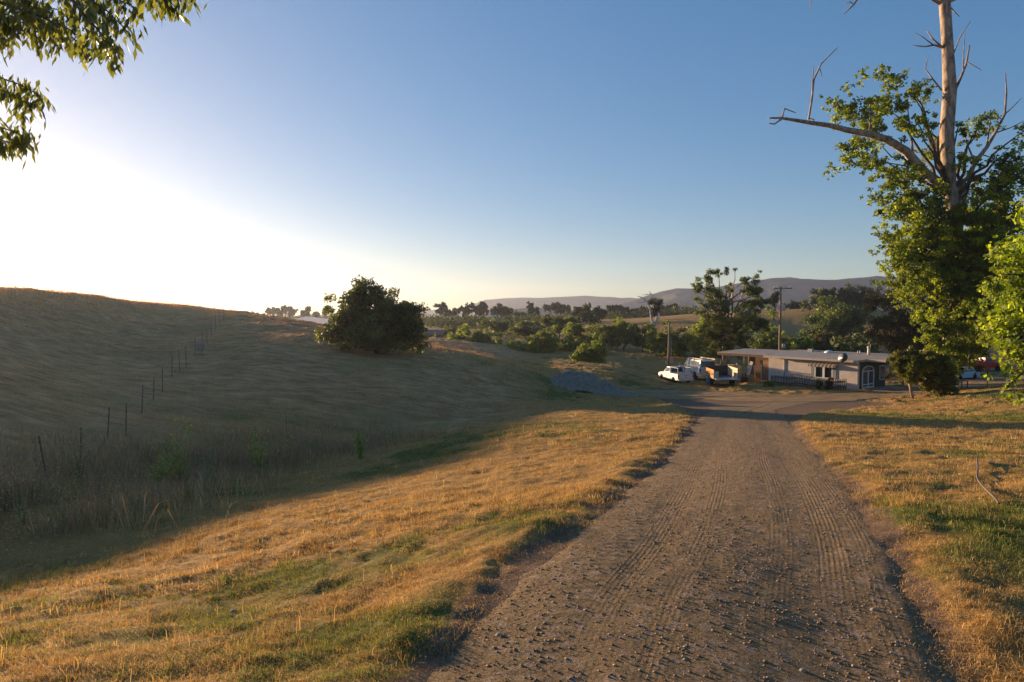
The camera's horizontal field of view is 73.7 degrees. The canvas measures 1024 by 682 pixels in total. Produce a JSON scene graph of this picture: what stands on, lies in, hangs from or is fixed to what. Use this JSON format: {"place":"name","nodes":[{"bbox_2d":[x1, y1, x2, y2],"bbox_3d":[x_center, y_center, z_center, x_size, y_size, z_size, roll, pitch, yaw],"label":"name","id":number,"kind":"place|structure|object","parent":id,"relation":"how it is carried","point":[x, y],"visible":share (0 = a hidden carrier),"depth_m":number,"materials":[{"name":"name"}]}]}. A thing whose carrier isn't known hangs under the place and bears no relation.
{"place":"outdoors","nodes":[
{"label":"outdoors","id":0,"kind":"place"},
{"bbox_2d":[333,296,638,315],"bbox_3d":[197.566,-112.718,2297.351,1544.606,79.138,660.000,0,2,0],"label":"distant ridge","id":1,"kind":"structure","parent":0,"point":[571,301],"depth_m":2234.03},
{"bbox_2d":[0,287,1023,681],"bbox_3d":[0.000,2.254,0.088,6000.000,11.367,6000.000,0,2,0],"label":"ground","id":2,"kind":"structure","parent":0,"point":[636,361],"depth_m":15.24,"materials":[{"name":"plant"}]},
{"bbox_2d":[9,489,41,524],"bbox_3d":[-7.907,2.646,10.993,0.501,0.695,0.381,0,2,0],"label":"weed","id":3,"kind":"object","parent":2,"relation":"on","point":[22,517],"visible":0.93,"depth_m":10.99,"materials":[{"name":"green plant"}]},
{"bbox_2d":[53,422,94,481],"bbox_3d":[-9.593,2.437,15.118,0.662,1.366,0.961,0,2,0],"label":"weed","id":4,"kind":"object","parent":2,"relation":"on","point":[82,468],"visible":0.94,"depth_m":14.96,"materials":[{"name":"green plant"}]},
{"bbox_2d":[0,0,206,170],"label":"overhanging tree","id":5,"kind":"object","parent":2,"relation":"on","point":[34,17],"visible":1,"depth_m":5.05,"materials":[{"name":"green plant"}]},
{"bbox_2d":[3,316,221,472],"bbox_3d":[-17.039,0.250,35.685,1.948,4.384,49.860,-1,2,-17],"label":"wire fence","id":6,"kind":"object","parent":2,"relation":"on","point":[41,450],"visible":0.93,"depth_m":20.19,"materials":[{"name":"metal"}]},
{"bbox_2d":[143,447,176,487],"bbox_3d":[-8.235,2.995,16.055,0.738,1.044,0.763,-2,3,-37],"label":"weed","id":7,"kind":"object","parent":2,"relation":"on","point":[161,470],"visible":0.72,"depth_m":16.00,"materials":[{"name":"green plant"}]},
{"bbox_2d":[150,416,191,480],"bbox_3d":[-8.366,2.706,16.790,0.965,1.701,1.341,-1,2,-24],"label":"weed","id":8,"kind":"object","parent":2,"relation":"on","point":[178,468],"visible":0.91,"depth_m":16.90,"materials":[{"name":"green plant"}]},
{"bbox_2d":[197,341,203,355],"bbox_3d":[-19.023,0.530,41.740,0.340,1.100,0.290,0,2,0],"label":"stake box","id":9,"kind":"object","parent":2,"relation":"on","point":[200,345],"visible":0.96,"depth_m":41.59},
{"bbox_2d":[0,415,484,574],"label":"gully weeds","id":10,"kind":"object","parent":2,"relation":"on","point":[34,489],"visible":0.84,"depth_m":15.42,"materials":[{"name":"green plant"}]},
{"bbox_2d":[241,423,287,471],"bbox_3d":[-6.986,2.954,18.959,1.305,1.527,0.822,1,3,32],"label":"weed","id":11,"kind":"object","parent":2,"relation":"on","point":[257,457],"visible":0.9,"depth_m":18.89,"materials":[{"name":"green plant"}]},
{"bbox_2d":[264,307,274,314],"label":"tree","id":12,"kind":"object","parent":2,"relation":"on","point":[268,311],"visible":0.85,"depth_m":399.05,"materials":[{"name":"green plant"}]},
{"bbox_2d":[0,283,546,548],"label":"hill grass","id":13,"kind":"structure","parent":2,"relation":"on","point":[83,293],"depth_m":34.93,"materials":[{"name":"green plant"}]},
{"bbox_2d":[273,307,286,316],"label":"tree","id":14,"kind":"object","parent":2,"relation":"on","point":[278,312],"visible":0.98,"depth_m":379.04,"materials":[{"name":"green plant"}]},
{"bbox_2d":[280,305,290,316],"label":"tree","id":15,"kind":"object","parent":2,"relation":"on","point":[285,308],"visible":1,"depth_m":378.83,"materials":[{"name":"green plant"}]},
{"bbox_2d":[287,306,298,318],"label":"tree","id":16,"kind":"object","parent":2,"relation":"on","point":[293,312],"visible":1,"depth_m":379.00,"materials":[{"name":"green plant"}]},
{"bbox_2d":[300,310,306,316],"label":"tree","id":17,"kind":"object","parent":2,"relation":"on","point":[303,313],"visible":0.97,"depth_m":379.02,"materials":[{"name":"green plant"}]},
{"bbox_2d":[305,306,311,316],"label":"tree","id":18,"kind":"object","parent":2,"relation":"on","point":[308,309],"visible":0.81,"depth_m":383.88,"materials":[{"name":"green plant"}]},
{"bbox_2d":[296,316,328,323],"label":"farm shed","id":19,"kind":"structure","parent":2,"relation":"on","point":[319,320],"depth_m":161.61,"materials":[{"name":"white metal"}]},
{"bbox_2d":[312,311,319,317],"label":"tree","id":20,"kind":"object","parent":2,"relation":"on","point":[316,313],"visible":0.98,"depth_m":384.13,"materials":[{"name":"green plant"}]},
{"bbox_2d":[348,426,367,457],"bbox_3d":[-4.728,3.139,20.889,0.570,1.072,0.619,2,3,40],"label":"weed","id":21,"kind":"object","parent":2,"relation":"on","point":[359,450],"visible":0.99,"depth_m":20.87,"materials":[{"name":"green plant"}]},
{"bbox_2d":[313,275,431,354],"bbox_3d":[-9.556,-1.656,46.300,8.368,5.619,5.568,0,2,0],"label":"oak tree","id":22,"kind":"object","parent":2,"relation":"on","point":[356,322],"visible":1,"depth_m":45.51,"materials":[{"name":"green plant"}]},
{"bbox_2d":[422,330,443,336],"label":"house","id":23,"kind":"structure","parent":2,"relation":"on","point":[432,332],"depth_m":126.93,"materials":[{"name":"grey glass"}]},
{"bbox_2d":[433,332,445,337],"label":"thicket bush","id":24,"kind":"object","parent":2,"relation":"on","point":[437,335],"visible":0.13,"depth_m":120.12,"materials":[{"name":"green plant"}]},
{"bbox_2d":[433,302,447,317],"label":"tree","id":25,"kind":"object","parent":2,"relation":"on","point":[442,306],"visible":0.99,"depth_m":298.99,"materials":[{"name":"green plant"}]},
{"bbox_2d":[443,308,456,316],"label":"tree","id":26,"kind":"object","parent":2,"relation":"on","point":[449,312],"visible":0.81,"depth_m":298.60,"materials":[{"name":"green plant"}]},
{"bbox_2d":[442,325,459,335],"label":"thicket bush","id":27,"kind":"object","parent":2,"relation":"on","point":[445,329],"visible":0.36,"depth_m":133.45,"materials":[{"name":"green plant"}]},
{"bbox_2d":[447,323,471,339],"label":"thicket bush","id":28,"kind":"object","parent":2,"relation":"on","point":[464,332],"visible":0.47,"depth_m":110.96,"materials":[{"name":"green plant"}]},
{"bbox_2d":[455,303,470,315],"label":"tree","id":29,"kind":"object","parent":2,"relation":"on","point":[465,309],"visible":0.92,"depth_m":289.13,"materials":[{"name":"green plant"}]},
{"bbox_2d":[469,302,482,314],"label":"tree","id":30,"kind":"object","parent":2,"relation":"on","point":[476,309],"visible":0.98,"depth_m":289.03,"materials":[{"name":"green plant"}]},
{"bbox_2d":[477,301,488,315],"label":"tree","id":31,"kind":"object","parent":2,"relation":"on","point":[484,306],"visible":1,"depth_m":289.24,"materials":[{"name":"green plant"}]},
{"bbox_2d":[469,325,504,345],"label":"thicket bush","id":32,"kind":"object","parent":2,"relation":"on","point":[480,336],"visible":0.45,"depth_m":109.50,"materials":[{"name":"green plant"}]},
{"bbox_2d":[471,318,514,335],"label":"thicket bush","id":33,"kind":"object","parent":2,"relation":"on","point":[503,326],"visible":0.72,"depth_m":149.78,"materials":[{"name":"green plant"}]},
{"bbox_2d":[490,303,503,315],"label":"tree","id":34,"kind":"object","parent":2,"relation":"on","point":[495,310],"visible":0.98,"depth_m":298.87,"materials":[{"name":"green plant"}]},
{"bbox_2d":[499,306,512,316],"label":"tree","id":35,"kind":"object","parent":2,"relation":"on","point":[508,311],"visible":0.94,"depth_m":299.18,"materials":[{"name":"green plant"}]},
{"bbox_2d":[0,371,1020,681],"bbox_3d":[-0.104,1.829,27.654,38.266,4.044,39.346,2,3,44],"label":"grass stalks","id":36,"kind":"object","parent":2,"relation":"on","point":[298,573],"depth_m":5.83,"materials":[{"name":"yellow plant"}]},
{"bbox_2d":[506,340,524,348],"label":"thicket bush","id":37,"kind":"object","parent":2,"relation":"on","point":[510,344],"visible":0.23,"depth_m":106.92,"materials":[{"name":"green plant"}]},
{"bbox_2d":[513,310,526,317],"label":"tree","id":38,"kind":"object","parent":2,"relation":"on","point":[515,313],"visible":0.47,"depth_m":309.15,"materials":[{"name":"green plant"}]},
{"bbox_2d":[503,319,542,338],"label":"thicket bush","id":39,"kind":"object","parent":2,"relation":"on","point":[524,329],"visible":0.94,"depth_m":138.86,"materials":[{"name":"green plant"}]},
{"bbox_2d":[514,336,539,352],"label":"thicket bush","id":40,"kind":"object","parent":2,"relation":"on","point":[531,345],"visible":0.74,"depth_m":105.16,"materials":[{"name":"green plant"}]},
{"bbox_2d":[526,301,539,314],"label":"tree","id":41,"kind":"object","parent":2,"relation":"on","point":[531,309],"visible":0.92,"depth_m":278.95,"materials":[{"name":"green plant"}]},
{"bbox_2d":[530,328,563,352],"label":"thicket bush","id":42,"kind":"object","parent":2,"relation":"on","point":[546,342],"visible":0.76,"depth_m":106.98,"materials":[{"name":"green plant"}]},
{"bbox_2d":[542,301,560,313],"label":"tree","id":43,"kind":"object","parent":2,"relation":"on","point":[553,306],"visible":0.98,"depth_m":329.00,"materials":[{"name":"green plant"}]},
{"bbox_2d":[536,315,582,339],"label":"thicket bush","id":44,"kind":"object","parent":2,"relation":"on","point":[559,321],"visible":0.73,"depth_m":134.60,"materials":[{"name":"green plant"}]},
{"bbox_2d":[554,304,566,314],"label":"tree","id":45,"kind":"object","parent":2,"relation":"on","point":[562,309],"visible":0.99,"depth_m":328.95,"materials":[{"name":"green plant"}]},
{"bbox_2d":[545,324,578,350],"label":"thicket bush","id":46,"kind":"object","parent":2,"relation":"on","point":[569,344],"visible":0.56,"depth_m":111.24,"materials":[{"name":"green plant"}]},
{"bbox_2d":[565,304,570,314],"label":"tree","id":47,"kind":"object","parent":2,"relation":"on","point":[568,308],"visible":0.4,"depth_m":319.16,"materials":[{"name":"green plant"}]},
{"bbox_2d":[270,305,879,352],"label":"valley scrub","id":48,"kind":"object","parent":2,"relation":"on","point":[852,343],"visible":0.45,"depth_m":224.85,"materials":[{"name":"green plant"}]},
{"bbox_2d":[570,306,581,316],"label":"tree","id":49,"kind":"object","parent":2,"relation":"on","point":[576,309],"visible":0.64,"depth_m":209.23,"materials":[{"name":"green plant"}]},
{"bbox_2d":[561,321,606,346],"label":"thicket bush","id":50,"kind":"object","parent":2,"relation":"on","point":[581,336],"visible":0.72,"depth_m":117.47,"materials":[{"name":"green plant"}]},
{"bbox_2d":[575,311,598,325],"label":"tree","id":51,"kind":"object","parent":2,"relation":"on","point":[587,316],"visible":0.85,"depth_m":194.39,"materials":[{"name":"green plant"}]},
{"bbox_2d":[568,339,607,362],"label":"bush","id":52,"kind":"object","parent":2,"relation":"on","point":[583,352],"visible":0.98,"depth_m":84.23,"materials":[{"name":"green plant"}]},
{"bbox_2d":[580,302,602,324],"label":"tree","id":53,"kind":"object","parent":2,"relation":"on","point":[595,311],"visible":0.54,"depth_m":199.46,"materials":[{"name":"green plant"}]},
{"bbox_2d":[549,370,635,397],"bbox_3d":[5.878,3.127,49.618,6.308,2.087,5.200,0,2,0],"label":"gravel pile","id":54,"kind":"object","parent":2,"relation":"on","point":[572,380],"visible":0.94,"depth_m":48.12,"materials":[{"name":"grey gravel"}]},
{"bbox_2d":[593,308,607,323],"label":"tree","id":55,"kind":"object","parent":2,"relation":"on","point":[603,312],"visible":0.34,"depth_m":214.38,"materials":[{"name":"green plant"}]},
{"bbox_2d":[585,319,620,347],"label":"thicket bush","id":56,"kind":"object","parent":2,"relation":"on","point":[609,339],"visible":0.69,"depth_m":121.68,"materials":[{"name":"green plant"}]},
{"bbox_2d":[606,304,619,318],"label":"tree","id":57,"kind":"object","parent":2,"relation":"on","point":[614,308],"visible":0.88,"depth_m":299.03,"materials":[{"name":"green plant"}]},
{"bbox_2d":[620,304,629,317],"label":"tree","id":58,"kind":"object","parent":2,"relation":"on","point":[624,309],"visible":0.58,"depth_m":303.89,"materials":[{"name":"green plant"}]},
{"bbox_2d":[612,317,642,349],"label":"thicket bush","id":59,"kind":"object","parent":2,"relation":"on","point":[619,332],"visible":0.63,"depth_m":121.04,"materials":[{"name":"green plant"}]},
{"bbox_2d":[627,308,639,315],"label":"tree","id":60,"kind":"object","parent":2,"relation":"on","point":[633,310],"visible":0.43,"depth_m":303.97,"materials":[{"name":"green plant"}]},
{"bbox_2d":[624,322,658,350],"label":"thicket bush","id":61,"kind":"object","parent":2,"relation":"on","point":[644,329],"visible":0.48,"depth_m":119.29,"materials":[{"name":"green plant"}]},
{"bbox_2d":[636,291,663,327],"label":"half dead tree","id":62,"kind":"object","parent":2,"relation":"on","point":[654,302],"visible":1,"depth_m":134.69,"materials":[{"name":"grey plant"}]},
{"bbox_2d":[643,320,672,355],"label":"thicket bush","id":63,"kind":"object","parent":2,"relation":"on","point":[660,337],"visible":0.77,"depth_m":111.12,"materials":[{"name":"green plant"}]},
{"bbox_2d":[666,322,672,365],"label":"wooden pole","id":64,"kind":"object","parent":2,"relation":"on","point":[668,360],"visible":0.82,"depth_m":85.98,"materials":[{"name":"brown wood"}]},
{"bbox_2d":[658,366,693,382],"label":"pickup truck","id":65,"kind":"object","parent":2,"relation":"on","point":[674,374],"visible":1,"depth_m":70.69,"materials":[{"name":"white paint"}]},
{"bbox_2d":[659,326,693,356],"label":"thicket bush","id":66,"kind":"object","parent":2,"relation":"on","point":[677,349],"visible":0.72,"depth_m":109.48,"materials":[{"name":"green plant"}]},
{"bbox_2d":[681,317,709,356],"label":"thicket bush","id":67,"kind":"object","parent":2,"relation":"on","point":[695,343],"visible":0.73,"depth_m":107.03,"materials":[{"name":"green plant"}]},
{"bbox_2d":[679,357,715,378],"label":"camper pickup","id":68,"kind":"object","parent":2,"relation":"on","point":[697,366],"visible":0.54,"depth_m":73.70,"materials":[{"name":"white paint"}]},
{"bbox_2d":[706,375,709,383],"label":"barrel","id":69,"kind":"object","parent":2,"relation":"on","point":[708,379],"visible":0.72,"depth_m":67.99,"materials":[{"name":"blue metal"}]},
{"bbox_2d":[705,365,739,384],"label":"flatbed trailer","id":70,"kind":"object","parent":2,"relation":"on","point":[722,372],"visible":0.98,"depth_m":67.97,"materials":[{"name":"metal"}]},
{"bbox_2d":[698,312,755,364],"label":"cypress shrub","id":71,"kind":"object","parent":2,"relation":"on","point":[719,329],"visible":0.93,"depth_m":81.54,"materials":[{"name":"green plant"}]},
{"bbox_2d":[690,267,777,365],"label":"eucalyptus","id":72,"kind":"object","parent":2,"relation":"on","point":[716,296],"visible":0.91,"depth_m":91.53,"materials":[{"name":"green plant"}]},
{"bbox_2d":[747,361,752,374],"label":"leaning board","id":73,"kind":"object","parent":2,"relation":"on","point":[750,368],"visible":0.64,"depth_m":72.36,"materials":[{"name":"white wood"}]},
{"bbox_2d":[746,375,755,381],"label":"crate","id":74,"kind":"object","parent":2,"relation":"on","point":[751,378],"visible":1,"depth_m":71.40,"materials":[{"name":"brown wood"}]},
{"bbox_2d":[717,348,792,380],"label":"carport","id":75,"kind":"object","parent":2,"relation":"on","point":[756,357],"visible":0.57,"depth_m":73.43,"materials":[{"name":"white metal"}]},
{"bbox_2d":[763,381,775,386],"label":"garden shrub","id":76,"kind":"object","parent":2,"relation":"on","point":[770,383],"visible":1,"depth_m":64.48,"materials":[{"name":"green plant"}]},
{"bbox_2d":[748,325,791,349],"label":"thicket bush","id":77,"kind":"object","parent":2,"relation":"on","point":[768,340],"visible":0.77,"depth_m":110.81,"materials":[{"name":"green plant"}]},
{"bbox_2d":[769,290,779,319],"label":"tree","id":78,"kind":"object","parent":2,"relation":"on","point":[774,297],"visible":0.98,"depth_m":189.24,"materials":[{"name":"green plant"}]},
{"bbox_2d":[773,286,791,349],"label":"utility pole","id":79,"kind":"object","parent":2,"relation":"on","point":[780,313],"visible":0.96,"depth_m":83.84,"materials":[{"name":"brown wood"}]},
{"bbox_2d":[778,302,798,308],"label":"tree","id":80,"kind":"object","parent":2,"relation":"on","point":[790,306],"visible":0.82,"depth_m":248.85,"materials":[{"name":"green plant"}]},
{"bbox_2d":[790,299,801,308],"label":"tree","id":81,"kind":"object","parent":2,"relation":"on","point":[796,303],"visible":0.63,"depth_m":249.22,"materials":[{"name":"green plant"}]},
{"bbox_2d":[783,332,815,349],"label":"thicket bush","id":82,"kind":"object","parent":2,"relation":"on","point":[804,342],"visible":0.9,"depth_m":107.00,"materials":[{"name":"green plant"}]},
{"bbox_2d":[771,375,846,390],"bbox_3d":[27.435,3.861,63.586,0.095,1.364,7.316,-2,3,-39],"label":"picket fence","id":83,"kind":"object","parent":2,"relation":"on","point":[796,377],"visible":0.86,"depth_m":63.77,"materials":[{"name":"brown wood"}]},
{"bbox_2d":[801,329,835,350],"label":"thicket bush","id":84,"kind":"object","parent":2,"relation":"on","point":[822,341],"visible":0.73,"depth_m":109.58,"materials":[{"name":"green plant"}]},
{"bbox_2d":[815,379,823,389],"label":"garden shrub","id":85,"kind":"object","parent":2,"relation":"on","point":[818,383],"visible":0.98,"depth_m":61.67,"materials":[{"name":"green plant"}]},
{"bbox_2d":[799,287,843,310],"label":"hillside tree","id":86,"kind":"object","parent":2,"relation":"on","point":[820,292],"visible":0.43,"depth_m":218.72,"materials":[{"name":"green plant"}]},
{"bbox_2d":[824,377,833,389],"bbox_3d":[28.540,3.889,61.429,0.826,1.359,1.197,1,3,29],"label":"garden shrub","id":87,"kind":"object","parent":2,"relation":"on","point":[829,383],"visible":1,"depth_m":61.34,"materials":[{"name":"green plant"}]},
{"bbox_2d":[763,346,906,389],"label":"house","id":88,"kind":"structure","parent":2,"relation":"on","point":[857,370],"depth_m":64.70,"materials":[{"name":"beige paint"}]},
{"bbox_2d":[814,367,832,377],"bbox_3d":[29.617,2.922,64.833,0.153,1.210,1.900,-2,3,-35],"label":"window","id":89,"kind":"structure","parent":88,"relation":"in","point":[819,372],"depth_m":64.79,"materials":[{"name":"black glass"}]},
{"bbox_2d":[861,366,873,388],"bbox_3d":[32.942,3.304,63.127,2.100,2.070,0.126,-2,3,-35],"label":"door","id":90,"kind":"structure","parent":88,"relation":"in","point":[868,371],"depth_m":63.12,"materials":[{"name":"white glass"}]},
{"bbox_2d":[879,365,884,379],"bbox_3d":[35.049,2.980,64.643,0.950,1.350,0.076,-2,3,-35],"label":"window","id":91,"kind":"structure","parent":88,"relation":"in","point":[882,367],"depth_m":64.57,"materials":[{"name":"grey glass"}]},
{"bbox_2d":[796,294,875,338],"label":"hillside tree","id":92,"kind":"object","parent":2,"relation":"on","point":[841,319],"visible":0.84,"depth_m":147.96,"materials":[{"name":"green plant"}]},
{"bbox_2d":[832,279,885,312],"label":"hillside tree","id":93,"kind":"object","parent":2,"relation":"on","point":[853,296],"visible":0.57,"depth_m":213.18,"materials":[{"name":"green plant"}]},
{"bbox_2d":[768,0,1023,376],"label":"dead topped tree","id":94,"kind":"object","parent":2,"relation":"on","point":[949,270],"visible":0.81,"depth_m":56.15,"materials":[{"name":"green plant"}]},
{"bbox_2d":[861,281,985,378],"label":"pepper tree","id":95,"kind":"object","parent":2,"relation":"on","point":[898,334],"visible":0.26,"depth_m":77.46,"materials":[{"name":"green plant"}]},
{"bbox_2d":[888,345,962,397],"bbox_3d":[30.237,2.442,49.827,5.362,4.374,3.289,0,2,0],"label":"tree","id":96,"kind":"object","parent":2,"relation":"on","point":[938,372],"visible":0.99,"depth_m":49.24,"materials":[{"name":"green plant"}]},
{"bbox_2d":[956,366,979,379],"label":"parked car","id":97,"kind":"object","parent":2,"relation":"on","point":[969,373],"visible":0.46,"depth_m":75.89,"materials":[{"name":"blue paint"}]},
{"bbox_2d":[966,357,1001,370],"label":"red truck","id":98,"kind":"object","parent":2,"relation":"on","point":[989,362],"visible":0.43,"depth_m":91.39,"materials":[{"name":"paint"}]},
{"bbox_2d":[984,368,990,387],"bbox_3d":[39.120,3.060,56.170,0.480,1.720,0.468,0,2,0],"label":"sign post","id":99,"kind":"object","parent":2,"relation":"on","point":[987,370],"visible":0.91,"depth_m":56.08,"materials":[{"name":"metal"}]},
{"bbox_2d":[976,458,999,503],"bbox_3d":[6.439,1.843,9.356,0.115,0.376,4.659,1,3,32],"label":"fallen branch","id":100,"kind":"object","parent":2,"relation":"on","point":[988,491],"visible":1,"depth_m":8.75,"materials":[{"name":"grey wood"}]},
{"bbox_2d":[966,195,1023,405],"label":"leafy tree","id":101,"kind":"object","parent":2,"relation":"on","point":[1008,296],"visible":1,"depth_m":24.07,"materials":[{"name":"green plant"}]},
{"bbox_2d":[0,0,1023,315],"label":"sky","id":102,"kind":"structure","parent":0,"point":[255,155],"materials":[{"name":"blue"}]},
{"bbox_2d":[481,308,635,317],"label":"hills","id":103,"kind":"structure","parent":0,"point":[541,311],"depth_m":1024.87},
{"bbox_2d":[427,402,966,681],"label":"dirt road","id":104,"kind":"structure","parent":0,"point":[593,644],"depth_m":4.93,"materials":[{"name":"beige gravel"}]},
{"bbox_2d":[741,377,747,381],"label":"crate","id":105,"kind":"object","parent":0,"point":[744,379],"visible":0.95,"depth_m":71.48,"materials":[{"name":"brown wood"}]},
{"bbox_2d":[602,276,932,313],"bbox_3d":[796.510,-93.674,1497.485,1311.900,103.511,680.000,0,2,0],"label":"mountains","id":106,"kind":"structure","parent":0,"point":[799,291],"depth_m":1432.66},
{"bbox_2d":[623,377,1023,401],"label":"dirt track","id":107,"kind":"structure","parent":0,"point":[762,397],"depth_m":55.11,"materials":[{"name":"brown soil"}]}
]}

